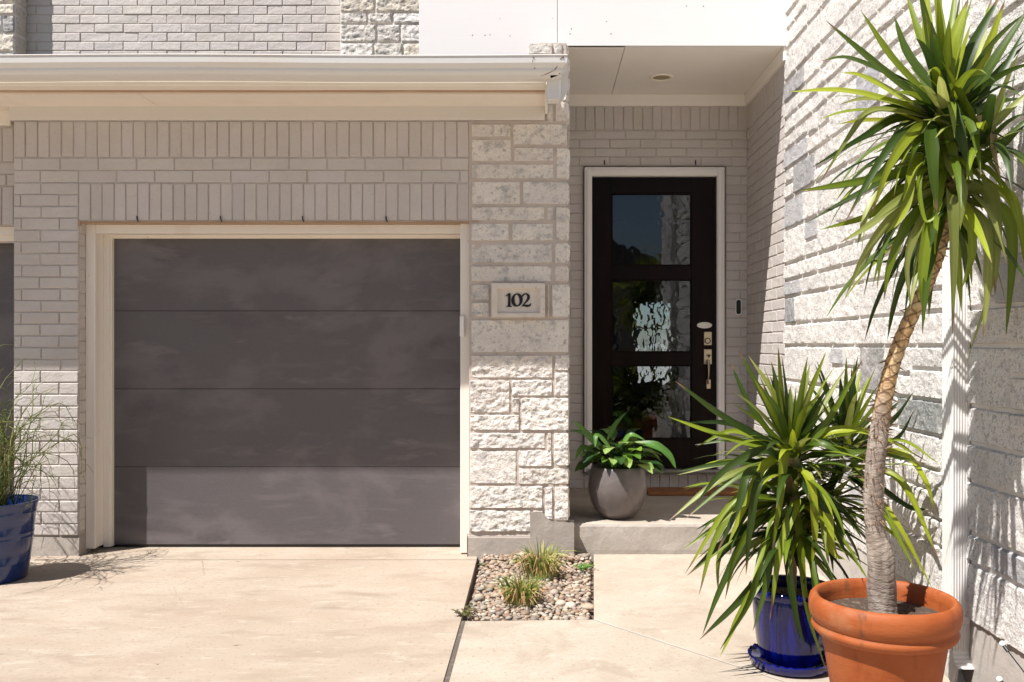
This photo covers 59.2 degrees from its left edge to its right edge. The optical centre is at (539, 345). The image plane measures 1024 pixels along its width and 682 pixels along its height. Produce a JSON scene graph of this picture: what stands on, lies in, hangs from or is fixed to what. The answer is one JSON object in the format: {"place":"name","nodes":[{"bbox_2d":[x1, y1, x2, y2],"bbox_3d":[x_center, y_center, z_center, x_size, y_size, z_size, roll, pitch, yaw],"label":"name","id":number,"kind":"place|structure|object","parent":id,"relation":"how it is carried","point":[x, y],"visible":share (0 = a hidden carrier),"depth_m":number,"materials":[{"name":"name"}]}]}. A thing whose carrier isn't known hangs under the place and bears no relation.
{"place":"outdoors","nodes":[
{"label":"outdoors","id":0,"kind":"place"},
{"bbox_2d":[28,556,52,571],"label":"neighbouring driveway","id":1,"kind":"structure","parent":0,"point":[34,563],"depth_m":5.83,"materials":[{"name":"concrete"}]},
{"bbox_2d":[0,111,13,493],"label":"neighbouring house","id":2,"kind":"structure","parent":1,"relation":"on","point":[6,238],"depth_m":6.39,"materials":[{"name":"brick"}]},
{"bbox_2d":[0,243,13,493],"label":"garage door","id":3,"kind":"structure","parent":2,"relation":"in","point":[6,249],"depth_m":6.39,"materials":[{"name":"paint"}]},
{"bbox_2d":[0,344,93,583],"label":"potted plant","id":4,"kind":"object","parent":1,"relation":"on","point":[17,518],"visible":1,"depth_m":5.37,"materials":[{"name":"green plant"}]},
{"bbox_2d":[0,560,475,681],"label":"driveway","id":5,"kind":"structure","parent":0,"point":[246,621],"depth_m":4.59,"materials":[{"name":"concrete"}]},
{"bbox_2d":[444,621,465,681],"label":"expansion joint","id":6,"kind":"object","parent":5,"relation":"on","point":[453,655],"visible":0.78,"depth_m":4.12,"materials":[{"name":"grey concrete"}]},
{"bbox_2d":[36,547,476,565],"bbox_3d":[-1.857,1.435,6.096,2.885,0.070,0.408,0,0,0],"label":"garage apron","id":7,"kind":"object","parent":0,"point":[275,553],"visible":0.39,"depth_m":6.07,"materials":[{"name":"concrete"}]},
{"bbox_2d":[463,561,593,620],"bbox_3d":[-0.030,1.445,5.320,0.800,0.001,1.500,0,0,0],"label":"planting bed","id":8,"kind":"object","parent":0,"point":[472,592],"depth_m":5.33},
{"bbox_2d":[468,552,594,620],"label":"river pebbles","id":9,"kind":"object","parent":8,"relation":"on","point":[573,603],"visible":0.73,"depth_m":5.10,"materials":[{"name":"beige gravel"}]},
{"bbox_2d":[451,603,478,616],"bbox_3d":[-0.372,1.373,4.660,0.140,0.056,0.127,0,0,40],"label":"weed","id":10,"kind":"object","parent":9,"relation":"on","point":[467,613],"visible":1,"depth_m":4.66,"materials":[{"name":"green plant"}]},
{"bbox_2d":[486,571,550,607],"bbox_3d":[-0.121,1.319,4.916,0.384,0.184,0.400,0,0,0],"label":"grass tuft","id":11,"kind":"object","parent":9,"relation":"on","point":[519,592],"visible":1,"depth_m":4.89,"materials":[{"name":"green plant"}]},
{"bbox_2d":[503,541,579,580],"bbox_3d":[0.017,1.292,5.498,0.514,0.237,0.458,0,0,0],"label":"grass tuft","id":12,"kind":"object","parent":9,"relation":"on","point":[542,563],"visible":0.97,"depth_m":5.46,"materials":[{"name":"green plant"}]},
{"bbox_2d":[573,561,594,569],"bbox_3d":[0.277,1.369,5.624,0.136,0.063,0.154,0,0,-19],"label":"weed","id":13,"kind":"object","parent":9,"relation":"on","point":[584,567],"visible":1,"depth_m":5.61,"materials":[{"name":"green plant"}]},
{"bbox_2d":[568,489,773,560],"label":"porch floor","id":14,"kind":"structure","parent":0,"point":[650,527],"depth_m":6.05,"materials":[{"name":"concrete"}]},
{"bbox_2d":[571,413,675,518],"bbox_3d":[0.562,0.827,6.242,0.715,0.729,0.582,0,0,0],"label":"potted plant","id":15,"kind":"object","parent":14,"relation":"on","point":[617,485],"visible":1,"depth_m":6.13,"materials":[{"name":"green plant"}]},
{"bbox_2d":[647,487,738,495],"bbox_3d":[1.240,1.178,7.280,0.760,0.026,0.280,0,0,0],"label":"doormat","id":16,"kind":"object","parent":14,"relation":"on","point":[674,491],"visible":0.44,"depth_m":7.19,"materials":[{"name":"brown"}]},
{"bbox_2d":[449,554,949,681],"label":"walkway","id":17,"kind":"structure","parent":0,"point":[658,597],"depth_m":4.33,"materials":[{"name":"concrete"}]},
{"bbox_2d":[595,619,785,681],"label":"saw cut","id":18,"kind":"object","parent":17,"relation":"on","point":[686,649],"visible":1,"depth_m":4.16,"materials":[{"name":"beige concrete"}]},
{"bbox_2d":[748,643,827,677],"bbox_3d":[1.104,1.372,3.950,0.376,0.048,0.376,0,0,0],"label":"pot saucer","id":19,"kind":"object","parent":17,"relation":"on","point":[757,660],"visible":0.48,"depth_m":3.81,"materials":[{"name":"ceramic"}]},
{"bbox_2d":[669,349,938,671],"bbox_3d":[1.113,0.692,3.974,1.145,1.376,0.970,0,0,0],"label":"potted yucca","id":20,"kind":"object","parent":19,"relation":"on","point":[787,634],"visible":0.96,"depth_m":3.83,"materials":[{"name":"plant"}]},
{"bbox_2d":[790,0,1023,681],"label":"potted yucca","id":21,"kind":"object","parent":17,"relation":"on","point":[880,623],"visible":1,"depth_m":3.04,"materials":[{"name":"plant"}]},
{"label":"ground","id":22,"kind":"structure","parent":0,"visible":0},
{"bbox_2d":[0,0,788,563],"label":"house","id":23,"kind":"structure","parent":22,"relation":"on","point":[368,272],"depth_m":6.25,"materials":[{"name":"brick"}]},
{"bbox_2d":[114,239,459,546],"bbox_3d":[-1.746,0.324,6.268,2.440,2.145,0.035,0,0,0],"label":"garage door","id":24,"kind":"structure","parent":23,"relation":"in","point":[268,392],"depth_m":6.25,"materials":[{"name":"paint"}]},
{"bbox_2d":[592,178,715,467],"bbox_3d":[0.948,-0.190,7.475,1.029,2.412,0.117,0,0,0],"label":"front door","id":25,"kind":"structure","parent":23,"relation":"in","point":[654,239],"depth_m":7.49,"materials":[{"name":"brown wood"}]},
{"bbox_2d":[783,0,1023,681],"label":"stone wing","id":26,"kind":"structure","parent":22,"relation":"on","point":[965,429],"depth_m":4.07,"materials":[{"name":"white stone"}]},
{"bbox_2d":[996,676,1003,681],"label":"globe light","id":27,"kind":"object","parent":26,"relation":"attached to","point":[999,678],"visible":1,"depth_m":3.07,"materials":[{"name":"white glass"}]},
{"bbox_2d":[999,641,1023,671],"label":"globe light","id":28,"kind":"object","parent":26,"relation":"attached to","point":[1003,645],"visible":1,"depth_m":3.08,"materials":[{"name":"white glass"}]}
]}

